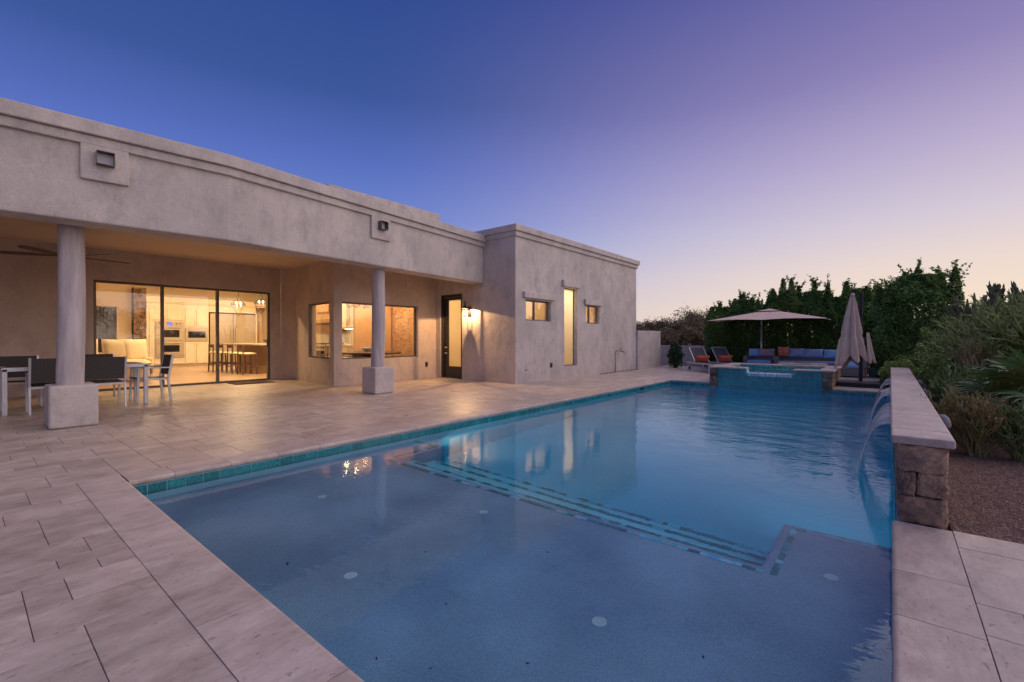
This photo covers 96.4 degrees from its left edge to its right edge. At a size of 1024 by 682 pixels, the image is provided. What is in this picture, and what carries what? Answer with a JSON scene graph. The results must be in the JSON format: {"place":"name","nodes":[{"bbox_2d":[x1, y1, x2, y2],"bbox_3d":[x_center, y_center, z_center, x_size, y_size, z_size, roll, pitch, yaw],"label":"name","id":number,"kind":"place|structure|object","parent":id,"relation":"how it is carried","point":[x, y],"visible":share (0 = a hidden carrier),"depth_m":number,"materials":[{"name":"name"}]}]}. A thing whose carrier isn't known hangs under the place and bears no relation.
{"place":"outdoors","nodes":[
{"label":"outdoors","id":0,"kind":"place"},
{"bbox_2d":[220,343,266,372],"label":"kitchen island","id":1,"kind":"structure","parent":0,"point":[259,350],"depth_m":15.35,"materials":[{"name":"brown wood"}]},
{"bbox_2d":[0,365,1023,681],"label":"patio","id":2,"kind":"structure","parent":0,"point":[84,597],"depth_m":3.00,"materials":[{"name":"beige tile"}]},
{"bbox_2d":[0,355,42,405],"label":"patio chair","id":3,"kind":"object","parent":2,"relation":"on","point":[12,360],"visible":0.45,"depth_m":7.61,"materials":[{"name":"metal"}]},
{"bbox_2d":[25,358,55,415],"bbox_3d":[-7.013,0.663,6.989,0.545,0.834,0.545,0,0,40],"label":"patio chair","id":4,"kind":"object","parent":2,"relation":"on","point":[39,371],"visible":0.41,"depth_m":6.75,"materials":[{"name":"wicker"}]},
{"bbox_2d":[0,362,147,415],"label":"patio table","id":5,"kind":"object","parent":2,"relation":"on","point":[4,370],"visible":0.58,"depth_m":7.04,"materials":[{"name":"metal"}]},
{"bbox_2d":[85,353,120,398],"bbox_3d":[-7.644,0.654,8.470,0.545,0.834,0.545,0,0,40],"label":"patio chair","id":6,"kind":"object","parent":2,"relation":"on","point":[99,355],"visible":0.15,"depth_m":8.68,"materials":[{"name":"metal"}]},
{"bbox_2d":[85,356,126,406],"bbox_3d":[-6.650,0.660,7.429,0.545,0.834,0.545,0,0,40],"label":"patio chair","id":7,"kind":"object","parent":2,"relation":"on","point":[108,370],"visible":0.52,"depth_m":7.33,"materials":[{"name":"wicker"}]},
{"bbox_2d":[129,354,173,403],"bbox_3d":[-6.469,0.655,8.220,0.545,0.834,0.545,0,0,40],"label":"patio chair","id":8,"kind":"object","parent":2,"relation":"on","point":[165,366],"visible":0.94,"depth_m":8.20,"materials":[{"name":"metal"}]},
{"bbox_2d":[228,380,273,384],"bbox_3d":[-6.537,1.043,11.501,0.600,0.012,0.900,0,0,40],"label":"doormat","id":9,"kind":"object","parent":2,"relation":"on","point":[249,382],"visible":1,"depth_m":11.45,"materials":[{"name":"fabric"}]},
{"bbox_2d":[0,97,639,429],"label":"house","id":10,"kind":"structure","parent":2,"relation":"on","point":[164,217],"depth_m":9.81,"materials":[{"name":"paint"}]},
{"bbox_2d":[0,245,129,263],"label":"ceiling fan","id":11,"kind":"object","parent":10,"relation":"hanging from","point":[51,253],"visible":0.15,"depth_m":7.52,"materials":[{"name":"metal"}]},
{"bbox_2d":[96,306,115,352],"bbox_3d":[-12.982,-0.032,14.607,0.098,2.130,0.530,0,0,40],"label":"hall door","id":12,"kind":"structure","parent":10,"relation":"in","point":[105,316],"depth_m":14.62,"materials":[{"name":"paint"}]},
{"bbox_2d":[96,339,153,379],"bbox_3d":[-10.336,0.459,11.632,1.050,1.023,1.867,0,0,40],"label":"cream sofa","id":13,"kind":"object","parent":10,"relation":"on","point":[135,350],"visible":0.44,"depth_m":11.94,"materials":[{"name":"fabric"}]},
{"bbox_2d":[93,280,269,390],"bbox_3d":[-7.653,-0.119,10.964,0.143,2.344,3.530,0,0,40],"label":"sliding glass door","id":14,"kind":"structure","parent":10,"relation":"in","point":[94,281],"depth_m":11.00,"materials":[{"name":"brown metal"}]},
{"bbox_2d":[146,296,265,365],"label":"kitchen cabinets","id":15,"kind":"object","parent":10,"relation":"on","point":[189,312],"visible":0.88,"depth_m":18.64,"materials":[{"name":"beige paint"}]},
{"bbox_2d":[155,321,183,357],"bbox_3d":[-13.508,-0.063,18.096,0.122,1.450,0.940,0,0,40],"label":"wall oven","id":16,"kind":"object","parent":15,"relation":"in","point":[174,337],"depth_m":18.12,"materials":[{"name":"silver metal"}]},
{"bbox_2d":[156,326,182,340],"bbox_3d":[-13.489,-0.303,18.078,0.071,0.570,0.880,0,0,40],"label":"oven door","id":17,"kind":"structure","parent":16,"relation":"in","point":[171,333],"depth_m":18.12,"materials":[{"name":"silver metal"}]},
{"bbox_2d":[156,341,182,355],"bbox_3d":[-13.489,0.287,18.082,0.071,0.550,0.880,0,0,40],"label":"oven door","id":18,"kind":"structure","parent":16,"relation":"in","point":[170,347],"depth_m":18.12,"materials":[{"name":"silver metal"}]},
{"bbox_2d":[185,327,207,340],"bbox_3d":[-12.950,-0.273,18.821,0.058,0.560,0.790,0,0,40],"label":"microwave","id":19,"kind":"object","parent":15,"relation":"in","point":[195,334],"visible":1,"depth_m":18.79,"materials":[{"name":"silver metal"}]},
{"bbox_2d":[188,331,205,337],"bbox_3d":[-12.932,-0.263,18.805,0.005,0.260,0.610,0,0,40],"label":"window","id":20,"kind":"structure","parent":19,"relation":"in","point":[191,334],"depth_m":18.79,"materials":[{"name":"glass"}]},
{"bbox_2d":[209,313,254,363],"bbox_3d":[-12.104,-0.114,19.880,0.216,2.130,1.800,0,0,40],"label":"refrigerator","id":21,"kind":"object","parent":15,"relation":"in","point":[236,328],"visible":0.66,"depth_m":19.77,"materials":[{"name":"metal"}]},
{"bbox_2d":[208,344,226,371],"bbox_3d":[-10.081,0.566,15.671,0.472,0.922,0.428,0,0,40],"label":"bar stool","id":22,"kind":"object","parent":10,"relation":"on","point":[213,352],"visible":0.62,"depth_m":15.60,"materials":[{"name":"brown wood"}]},
{"bbox_2d":[219,344,236,372],"bbox_3d":[-9.477,0.569,15.224,0.472,0.922,0.428,0,0,40],"label":"bar stool","id":23,"kind":"object","parent":10,"relation":"on","point":[223,351],"visible":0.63,"depth_m":15.13,"materials":[{"name":"brown wood"}]},
{"bbox_2d":[226,344,245,373],"bbox_3d":[-8.912,0.572,14.809,0.472,0.922,0.428,0,0,40],"label":"bar stool","id":24,"kind":"object","parent":10,"relation":"on","point":[232,352],"visible":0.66,"depth_m":14.77,"materials":[{"name":"brown wood"}]},
{"bbox_2d":[231,292,245,314],"bbox_3d":[-8.977,-1.538,15.032,0.380,1.463,0.380,0,0,-23],"label":"cage pendant","id":25,"kind":"object","parent":10,"relation":"hanging from","point":[243,303],"visible":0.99,"depth_m":14.99,"materials":[{"name":"brown metal"}]},
{"bbox_2d":[237,345,256,374],"bbox_3d":[-8.309,0.574,14.363,0.472,0.922,0.428,0,0,40],"label":"bar stool","id":26,"kind":"object","parent":10,"relation":"on","point":[242,353],"visible":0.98,"depth_m":14.32,"materials":[{"name":"brown wood"}]},
{"bbox_2d":[254,294,265,314],"bbox_3d":[-8.067,-1.556,14.721,0.380,1.463,0.380,0,0,-23],"label":"cage pendant","id":27,"kind":"object","parent":10,"relation":"hanging from","point":[259,302],"visible":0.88,"depth_m":14.69,"materials":[{"name":"brown metal"}]},
{"bbox_2d":[309,302,329,358],"bbox_3d":[-4.664,-0.257,11.257,0.060,1.350,1.445,0,0,-45],"label":"window","id":28,"kind":"structure","parent":10,"relation":"in","point":[310,306],"depth_m":11.73,"materials":[{"name":"brown metal"}]},
{"bbox_2d":[316,343,342,356],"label":"kitchen range","id":29,"kind":"structure","parent":10,"relation":"in","point":[322,348],"depth_m":14.51,"materials":[{"name":"silver metal"}]},
{"bbox_2d":[316,304,346,332],"bbox_3d":[-5.981,-1.169,14.933,1.450,1.800,0.660,0,0,40],"label":"range hood","id":30,"kind":"object","parent":10,"relation":"attached to","point":[322,318],"visible":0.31,"depth_m":14.75,"materials":[{"name":"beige metal"}]},
{"bbox_2d":[327,304,352,357],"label":"range wall cabinets","id":31,"kind":"object","parent":10,"relation":"attached to","point":[347,317],"visible":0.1,"depth_m":14.12,"materials":[{"name":"beige paint"}]},
{"bbox_2d":[346,304,371,308],"bbox_3d":[-4.075,-1.551,12.488,0.948,1.307,0.868,0,0,40],"label":"branch chandelier","id":32,"kind":"object","parent":10,"relation":"hanging from","point":[365,306],"visible":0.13,"depth_m":12.54,"materials":[{"name":"brown metal"}]},
{"bbox_2d":[342,351,400,357],"bbox_3d":[-3.960,0.670,12.483,1.840,0.750,1.840,0,0,40],"label":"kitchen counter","id":33,"kind":"object","parent":10,"relation":"on","point":[359,354],"visible":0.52,"depth_m":11.99,"materials":[{"name":"beige stone"}]},
{"bbox_2d":[362,348,370,351],"bbox_3d":[-3.973,0.240,12.622,0.370,0.105,0.370,0,0,40],"label":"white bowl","id":34,"kind":"object","parent":33,"relation":"on","point":[367,349],"visible":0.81,"depth_m":12.51,"materials":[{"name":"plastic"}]},
{"bbox_2d":[342,302,415,358],"bbox_3d":[-3.391,-0.250,11.730,0.050,1.370,2.275,0,0,40],"label":"window","id":35,"kind":"structure","parent":10,"relation":"in","point":[414,308],"depth_m":12.25,"materials":[{"name":"brown metal"}]},
{"bbox_2d":[441,294,461,378],"bbox_3d":[-1.620,-0.121,12.721,0.850,2.320,0.160,0,0,40],"label":"entry door","id":36,"kind":"structure","parent":10,"relation":"in","point":[451,305],"depth_m":12.77,"materials":[{"name":"paint"}]},
{"bbox_2d":[462,301,470,316],"bbox_3d":[-1.211,-0.837,12.066,0.208,0.419,0.289,0,0,40],"label":"wall lantern","id":37,"kind":"object","parent":10,"relation":"attached to","point":[468,308],"depth_m":12.06,"materials":[{"name":"metal"}]},
{"bbox_2d":[526,300,547,320],"bbox_3d":[0.609,-0.787,12.015,0.058,0.520,1.100,0,0,40],"label":"window","id":38,"kind":"structure","parent":10,"relation":"in","point":[533,302],"depth_m":11.96,"materials":[{"name":"brown glass"}]},
{"bbox_2d":[564,288,573,365],"bbox_3d":[1.582,-0.399,13.211,0.030,2.210,0.680,0,0,40],"label":"window","id":39,"kind":"structure","parent":10,"relation":"in","point":[568,293],"depth_m":13.28,"materials":[{"name":"clear glass"}]},
{"bbox_2d":[586,306,596,323],"bbox_3d":[2.392,-0.810,14.174,0.058,0.540,0.820,0,0,40],"label":"window","id":40,"kind":"structure","parent":10,"relation":"in","point":[588,307],"depth_m":14.13,"materials":[{"name":"brown metal"}]},
{"bbox_2d":[76,378,999,681],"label":"swimming pool","id":41,"kind":"structure","parent":2,"relation":"in","point":[246,630],"depth_m":2.10,"materials":[{"name":"stone"}]},
{"bbox_2d":[141,384,894,681],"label":"pool water","id":42,"kind":"structure","parent":41,"relation":"in","point":[677,533],"depth_m":2.79,"materials":[{"name":"blue liquid"}]},
{"bbox_2d":[890,367,955,528],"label":"fountain wall","id":43,"kind":"structure","parent":41,"relation":"on","point":[922,440],"depth_m":2.79,"materials":[{"name":"stone"}]},
{"bbox_2d":[836,403,889,473],"bbox_3d":[3.423,0.940,4.441,0.391,0.549,1.600,0,0,40],"label":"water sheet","id":44,"kind":"object","parent":43,"relation":"attached to","point":[878,420],"visible":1,"depth_m":4.26,"materials":[{"name":"white"}]},
{"bbox_2d":[858,387,889,433],"bbox_3d":[4.801,0.930,6.157,0.452,0.550,1.200,0,0,40],"label":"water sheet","id":45,"kind":"object","parent":43,"relation":"attached to","point":[881,395],"visible":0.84,"depth_m":6.04,"materials":[{"name":"white"}]},
{"bbox_2d":[861,378,889,415],"bbox_3d":[5.992,0.921,7.573,0.419,0.549,1.500,0,0,40],"label":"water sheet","id":46,"kind":"object","parent":43,"relation":"attached to","point":[880,388],"visible":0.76,"depth_m":7.44,"materials":[{"name":"white"}]},
{"bbox_2d":[635,330,660,369],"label":"garden wall","id":47,"kind":"structure","parent":2,"relation":"on","point":[648,348],"depth_m":17.20,"materials":[{"name":"paint"}]},
{"bbox_2d":[666,341,684,367],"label":"citrus shrub","id":48,"kind":"object","parent":2,"relation":"on","point":[675,357],"visible":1,"depth_m":17.41,"materials":[{"name":"green plant"}]},
{"bbox_2d":[686,347,723,372],"bbox_3d":[6.541,0.623,15.345,0.602,0.810,1.750,0,0,-7],"label":"sun lounger","id":49,"kind":"object","parent":2,"relation":"on","point":[697,351],"visible":0.74,"depth_m":15.89,"materials":[{"name":"metal"}]},
{"bbox_2d":[695,355,709,361],"bbox_3d":[6.512,0.600,15.674,0.500,0.212,0.171,0,0,-7],"label":"bolster cushion","id":50,"kind":"object","parent":49,"relation":"on","point":[702,358],"visible":1,"depth_m":15.62,"materials":[{"name":"orange fabric"}]},
{"bbox_2d":[706,349,716,360],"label":"citrus shrub","id":51,"kind":"object","parent":2,"relation":"on","point":[712,357],"visible":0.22,"depth_m":17.54,"materials":[{"name":"green plant"}]},
{"bbox_2d":[709,347,737,365],"bbox_3d":[7.358,0.623,15.423,0.602,0.810,1.750,0,0,-7],"label":"sun lounger","id":52,"kind":"object","parent":2,"relation":"on","point":[718,351],"visible":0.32,"depth_m":16.00,"materials":[{"name":"fabric"}]},
{"bbox_2d":[718,355,732,360],"bbox_3d":[7.328,0.600,15.752,0.500,0.212,0.171,0,0,-7],"label":"bolster cushion","id":53,"kind":"object","parent":52,"relation":"on","point":[725,357],"visible":1,"depth_m":15.70,"materials":[{"name":"orange fabric"}]},
{"bbox_2d":[743,353,774,363],"bbox_3d":[8.763,0.718,16.236,0.880,0.550,0.710,0,0,40],"label":"wicker loveseat","id":54,"kind":"object","parent":2,"relation":"on","point":[759,359],"visible":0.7,"depth_m":16.20,"materials":[{"name":"brown wicker"}]},
{"bbox_2d":[749,348,758,355],"bbox_3d":[8.648,0.404,16.362,0.340,0.276,0.158,0,0,11],"label":"back cushion","id":55,"kind":"object","parent":54,"relation":"on","point":[753,352],"visible":1,"depth_m":16.31,"materials":[{"name":"blue fabric"}]},
{"bbox_2d":[758,348,774,355],"bbox_3d":[8.973,0.400,16.158,0.520,0.266,0.147,0,0,40],"label":"back cushion","id":56,"kind":"object","parent":54,"relation":"on","point":[766,352],"visible":1,"depth_m":16.10,"materials":[{"name":"fabric"}]},
{"bbox_2d":[708,309,831,348],"bbox_3d":[9.021,-0.053,16.025,3.443,2.155,2.703,0,0,40],"label":"cantilever umbrella","id":57,"kind":"object","parent":2,"relation":"on","point":[765,314],"visible":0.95,"depth_m":15.42,"materials":[{"name":"fabric"}]},
{"bbox_2d":[709,363,841,393],"bbox_3d":[6.767,1.072,11.764,2.640,0.855,2.250,0,0,40],"label":"raised spa","id":58,"kind":"object","parent":2,"relation":"on","point":[811,378],"visible":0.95,"depth_m":11.04,"materials":[{"name":"tile"}]},
{"bbox_2d":[747,372,791,377],"bbox_3d":[6.194,0.811,10.991,0.960,0.091,0.251,0,0,40],"label":"spill sheet","id":59,"kind":"object","parent":58,"relation":"on","point":[773,375],"visible":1,"depth_m":10.86,"materials":[{"name":"blue liquid"}]},
{"bbox_2d":[749,368,792,373],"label":"spa water","id":60,"kind":"structure","parent":58,"relation":"in","point":[764,370],"depth_m":11.86,"materials":[{"name":"blue liquid"}]},
{"bbox_2d":[774,354,869,376],"bbox_3d":[9.672,0.728,14.518,2.570,0.550,2.200,0,0,40],"label":"wicker sectional","id":61,"kind":"object","parent":2,"relation":"on","point":[851,368],"visible":0.38,"depth_m":14.87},
{"bbox_2d":[778,347,788,355],"bbox_3d":[9.357,0.358,15.775,0.340,0.315,0.171,0,0,25],"label":"back cushion","id":62,"kind":"object","parent":61,"relation":"on","point":[783,351],"visible":1,"depth_m":15.72,"materials":[{"name":"red fabric"}]},
{"bbox_2d":[789,348,804,356],"bbox_3d":[9.688,0.394,15.580,0.460,0.286,0.149,0,0,40],"label":"back cushion","id":63,"kind":"object","parent":61,"relation":"on","point":[793,352],"visible":1,"depth_m":15.54,"materials":[{"name":"blue fabric"}]},
{"bbox_2d":[804,349,822,357],"bbox_3d":[10.051,0.406,15.281,0.560,0.286,0.149,0,0,40],"label":"back cushion","id":64,"kind":"object","parent":61,"relation":"on","point":[813,353],"visible":1,"depth_m":15.23,"materials":[{"name":"blue fabric"}]},
{"bbox_2d":[824,349,836,357],"bbox_3d":[10.482,0.418,14.924,0.540,0.276,0.148,0,0,40],"label":"back cushion","id":65,"kind":"object","parent":61,"relation":"on","point":[829,353],"visible":0.61,"depth_m":14.94,"materials":[{"name":"blue fabric"}]},
{"bbox_2d":[834,289,885,388],"bbox_3d":[8.144,-0.086,10.744,0.966,2.276,0.880,0,0,40],"label":"closed umbrella","id":66,"kind":"object","parent":2,"relation":"on","point":[850,345],"visible":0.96,"depth_m":10.69,"materials":[{"name":"fabric"}]},
{"bbox_2d":[869,367,878,377],"bbox_3d":[10.389,0.906,13.149,0.220,0.270,0.400,0,0,40],"label":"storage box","id":67,"kind":"object","parent":2,"relation":"on","point":[872,374],"visible":0.86,"depth_m":13.00,"materials":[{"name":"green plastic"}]},
{"bbox_2d":[877,358,919,386],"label":"shrub","id":68,"kind":"object","parent":2,"relation":"on","point":[885,371],"visible":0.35,"depth_m":10.33,"materials":[{"name":"green plant"}]},
{"bbox_2d":[0,0,1023,331],"label":"sky","id":69,"kind":"structure","parent":0,"point":[721,148],"materials":[{"name":"blue"}]},
{"bbox_2d":[777,362,827,365],"bbox_3d":[8.583,0.834,13.538,1.200,0.370,0.760,0,0,40],"label":"fire table","id":70,"kind":"object","parent":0,"point":[799,363],"visible":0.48,"depth_m":13.34,"materials":[{"name":"grey stone"}]},
{"bbox_2d":[765,340,951,530],"bbox_3d":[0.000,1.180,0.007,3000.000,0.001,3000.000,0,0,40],"label":"ground","id":71,"kind":"structure","parent":0,"point":[948,528],"depth_m":2.84,"materials":[{"name":"soil"}]},
{"bbox_2d":[636,319,649,329],"bbox_3d":[7.813,-0.299,28.520,3.369,2.475,4.045,0,0,-6],"label":"desert tree","id":72,"kind":"object","parent":71,"relation":"on","point":[638,324],"visible":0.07,"depth_m":27.87,"materials":[{"name":"green plant"}]},
{"bbox_2d":[637,316,684,334],"bbox_3d":[8.260,-0.205,24.856,3.554,2.331,3.471,0,0,-27],"label":"desert tree","id":73,"kind":"object","parent":71,"relation":"on","point":[651,325],"visible":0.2,"depth_m":24.79,"materials":[{"name":"green plant"}]},
{"bbox_2d":[642,327,679,344],"bbox_3d":[7.414,0.122,22.836,2.356,1.696,2.170,0,0,40],"label":"desert tree","id":74,"kind":"object","parent":71,"relation":"on","point":[665,335],"visible":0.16,"depth_m":22.60,"materials":[{"name":"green plant"}]},
{"bbox_2d":[656,305,708,345],"bbox_3d":[10.062,-0.555,25.043,3.846,3.018,4.616,0,0,40],"label":"desert tree","id":75,"kind":"object","parent":71,"relation":"on","point":[690,315],"visible":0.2,"depth_m":24.23,"materials":[{"name":"brown plant"}]},
{"bbox_2d":[660,345,707,365],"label":"garden wall","id":76,"kind":"structure","parent":71,"relation":"on","point":[685,350],"depth_m":19.82,"materials":[{"name":"paint"}]},
{"bbox_2d":[661,323,707,345],"bbox_3d":[8.380,0.003,21.745,2.417,1.936,2.398,0,0,40],"label":"desert tree","id":77,"kind":"object","parent":71,"relation":"on","point":[688,336],"visible":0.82,"depth_m":21.40,"materials":[{"name":"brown plant"}]},
{"bbox_2d":[675,313,705,344],"bbox_3d":[10.119,-0.434,23.378,4.162,2.799,3.959,0,0,40],"label":"desert tree","id":78,"kind":"object","parent":71,"relation":"on","point":[696,323],"visible":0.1,"depth_m":23.01,"materials":[{"name":"brown plant"}]},
{"bbox_2d":[702,299,742,365],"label":"hedge shrub","id":79,"kind":"object","parent":71,"relation":"on","point":[713,332],"visible":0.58,"depth_m":18.00,"materials":[{"name":"green plant"}]},
{"bbox_2d":[723,289,760,362],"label":"hedge shrub","id":80,"kind":"object","parent":71,"relation":"on","point":[741,303],"visible":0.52,"depth_m":17.61,"materials":[{"name":"green plant"}]},
{"bbox_2d":[741,290,786,355],"bbox_3d":[9.511,-0.424,17.240,1.513,2.989,1.406,0,0,40],"label":"hedge shrub","id":81,"kind":"object","parent":71,"relation":"on","point":[754,325],"visible":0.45,"depth_m":16.94,"materials":[{"name":"green plant"}]},
{"bbox_2d":[763,274,810,355],"bbox_3d":[10.135,-0.667,16.846,1.564,3.479,1.443,0,0,40],"label":"hedge shrub","id":82,"kind":"object","parent":71,"relation":"on","point":[786,300],"visible":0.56,"depth_m":16.47,"materials":[{"name":"green plant"}]},
{"bbox_2d":[789,274,835,349],"bbox_3d":[10.784,-0.659,16.436,1.507,3.442,1.424,0,0,40],"label":"hedge shrub","id":83,"kind":"object","parent":71,"relation":"on","point":[809,298],"visible":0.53,"depth_m":16.12,"materials":[{"name":"green plant"}]},
{"bbox_2d":[811,289,846,353],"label":"hedge shrub","id":84,"kind":"object","parent":71,"relation":"on","point":[832,305],"visible":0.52,"depth_m":15.62,"materials":[{"name":"green plant"}]},
{"bbox_2d":[835,278,883,366],"bbox_3d":[11.777,-0.529,15.485,1.486,3.215,1.444,0,0,40],"label":"hedge shrub","id":85,"kind":"object","parent":71,"relation":"on","point":[867,291],"visible":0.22,"depth_m":15.12,"materials":[{"name":"green plant"}]},
{"bbox_2d":[863,276,911,363],"bbox_3d":[12.352,-0.544,15.154,1.497,3.245,1.423,0,0,40],"label":"hedge shrub","id":86,"kind":"object","parent":71,"relation":"on","point":[876,325],"visible":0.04,"depth_m":14.98,"materials":[{"name":"green plant"}]},
{"bbox_2d":[921,383,1023,543],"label":"gravel bed","id":87,"kind":"object","parent":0,"point":[986,497],"visible":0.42,"depth_m":3.34,"materials":[{"name":"brown gravel"}]},
{"bbox_2d":[893,352,923,381],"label":"shrub","id":88,"kind":"object","parent":87,"relation":"on","point":[915,363],"visible":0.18,"depth_m":11.51,"materials":[{"name":"green plant"}]},
{"bbox_2d":[868,257,972,376],"bbox_3d":[11.261,-0.607,12.754,2.170,3.399,1.847,0,0,40],"label":"ficus shrub","id":89,"kind":"object","parent":87,"relation":"on","point":[928,291],"visible":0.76,"depth_m":12.49,"materials":[{"name":"green plant"}]},
{"bbox_2d":[917,380,923,386],"bbox_3d":[6.185,0.843,6.959,0.120,0.510,0.120,0,0,40],"label":"dome path light","id":90,"kind":"object","parent":87,"relation":"on","point":[921,383],"visible":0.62,"depth_m":6.91,"materials":[{"name":"metal"}]},
{"bbox_2d":[923,389,931,397],"bbox_3d":[5.098,0.851,5.652,0.120,0.510,0.120,0,0,40],"label":"dome path light","id":91,"kind":"object","parent":87,"relation":"on","point":[926,392],"visible":0.24,"depth_m":5.61,"materials":[{"name":"metal"}]},
{"bbox_2d":[938,414,950,428],"bbox_3d":[3.566,0.862,3.804,0.120,0.510,0.120,0,0,40],"label":"dome path light","id":92,"kind":"object","parent":87,"relation":"on","point":[946,420],"visible":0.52,"depth_m":3.75,"materials":[{"name":"metal"}]},
{"bbox_2d":[913,321,976,387],"bbox_3d":[8.531,0.342,8.778,1.315,1.482,1.431,0,0,40],"label":"feathery shrub","id":93,"kind":"object","parent":87,"relation":"on","point":[923,334],"visible":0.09,"depth_m":8.83,"materials":[{"name":"green plant"}]},
{"bbox_2d":[917,351,977,406],"bbox_3d":[6.744,0.608,6.876,0.995,1.002,0.966,0,0,40],"label":"feathery shrub","id":94,"kind":"object","parent":87,"relation":"on","point":[937,365],"visible":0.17,"depth_m":7.00,"materials":[{"name":"green plant"}]},
{"bbox_2d":[908,289,1023,363],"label":"pencil tree","id":95,"kind":"object","parent":87,"relation":"on","point":[992,329],"visible":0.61,"depth_m":6.69,"materials":[{"name":"green plant"}]},
{"bbox_2d":[944,293,990,327],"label":"candelabra cactus","id":96,"kind":"object","parent":87,"relation":"on","point":[955,310],"visible":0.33,"depth_m":9.94,"materials":[{"name":"green plant"}]},
{"bbox_2d":[921,383,1023,456],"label":"pencil shrub","id":97,"kind":"object","parent":87,"relation":"on","point":[957,410],"visible":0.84,"depth_m":4.41,"materials":[{"name":"green plant"}]},
{"bbox_2d":[925,360,1023,434],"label":"pencil shrub","id":98,"kind":"object","parent":87,"relation":"on","point":[945,382],"visible":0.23,"depth_m":5.46,"materials":[{"name":"green plant"}]},
{"bbox_2d":[929,291,1021,328],"bbox_3d":[15.270,-0.305,15.173,2.798,2.648,3.881,0,0,40],"label":"desert tree","id":99,"kind":"object","parent":87,"relation":"on","point":[980,299],"visible":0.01,"depth_m":14.96,"materials":[{"name":"green plant"}]},
{"bbox_2d":[931,292,1022,360],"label":"pencil tree","id":100,"kind":"object","parent":87,"relation":"on","point":[986,306],"visible":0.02,"depth_m":8.48,"materials":[{"name":"green plant"}]},
{"bbox_2d":[949,332,1023,386],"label":"pencil shrub","id":101,"kind":"object","parent":87,"relation":"on","point":[968,356],"visible":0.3,"depth_m":6.44,"materials":[{"name":"green plant"}]},
{"bbox_2d":[952,340,1023,440],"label":"fan palm","id":102,"kind":"object","parent":87,"relation":"on","point":[1006,379],"visible":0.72,"depth_m":4.69,"materials":[{"name":"green plant"}]},
{"bbox_2d":[962,396,1023,461],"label":"pencil shrub","id":103,"kind":"object","parent":87,"relation":"on","point":[1015,422],"visible":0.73,"depth_m":4.24,"materials":[{"name":"green plant"}]},
{"bbox_2d":[986,281,1023,320],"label":"candelabra cactus","id":104,"kind":"object","parent":87,"relation":"on","point":[993,290],"visible":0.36,"depth_m":8.93,"materials":[{"name":"green plant"}]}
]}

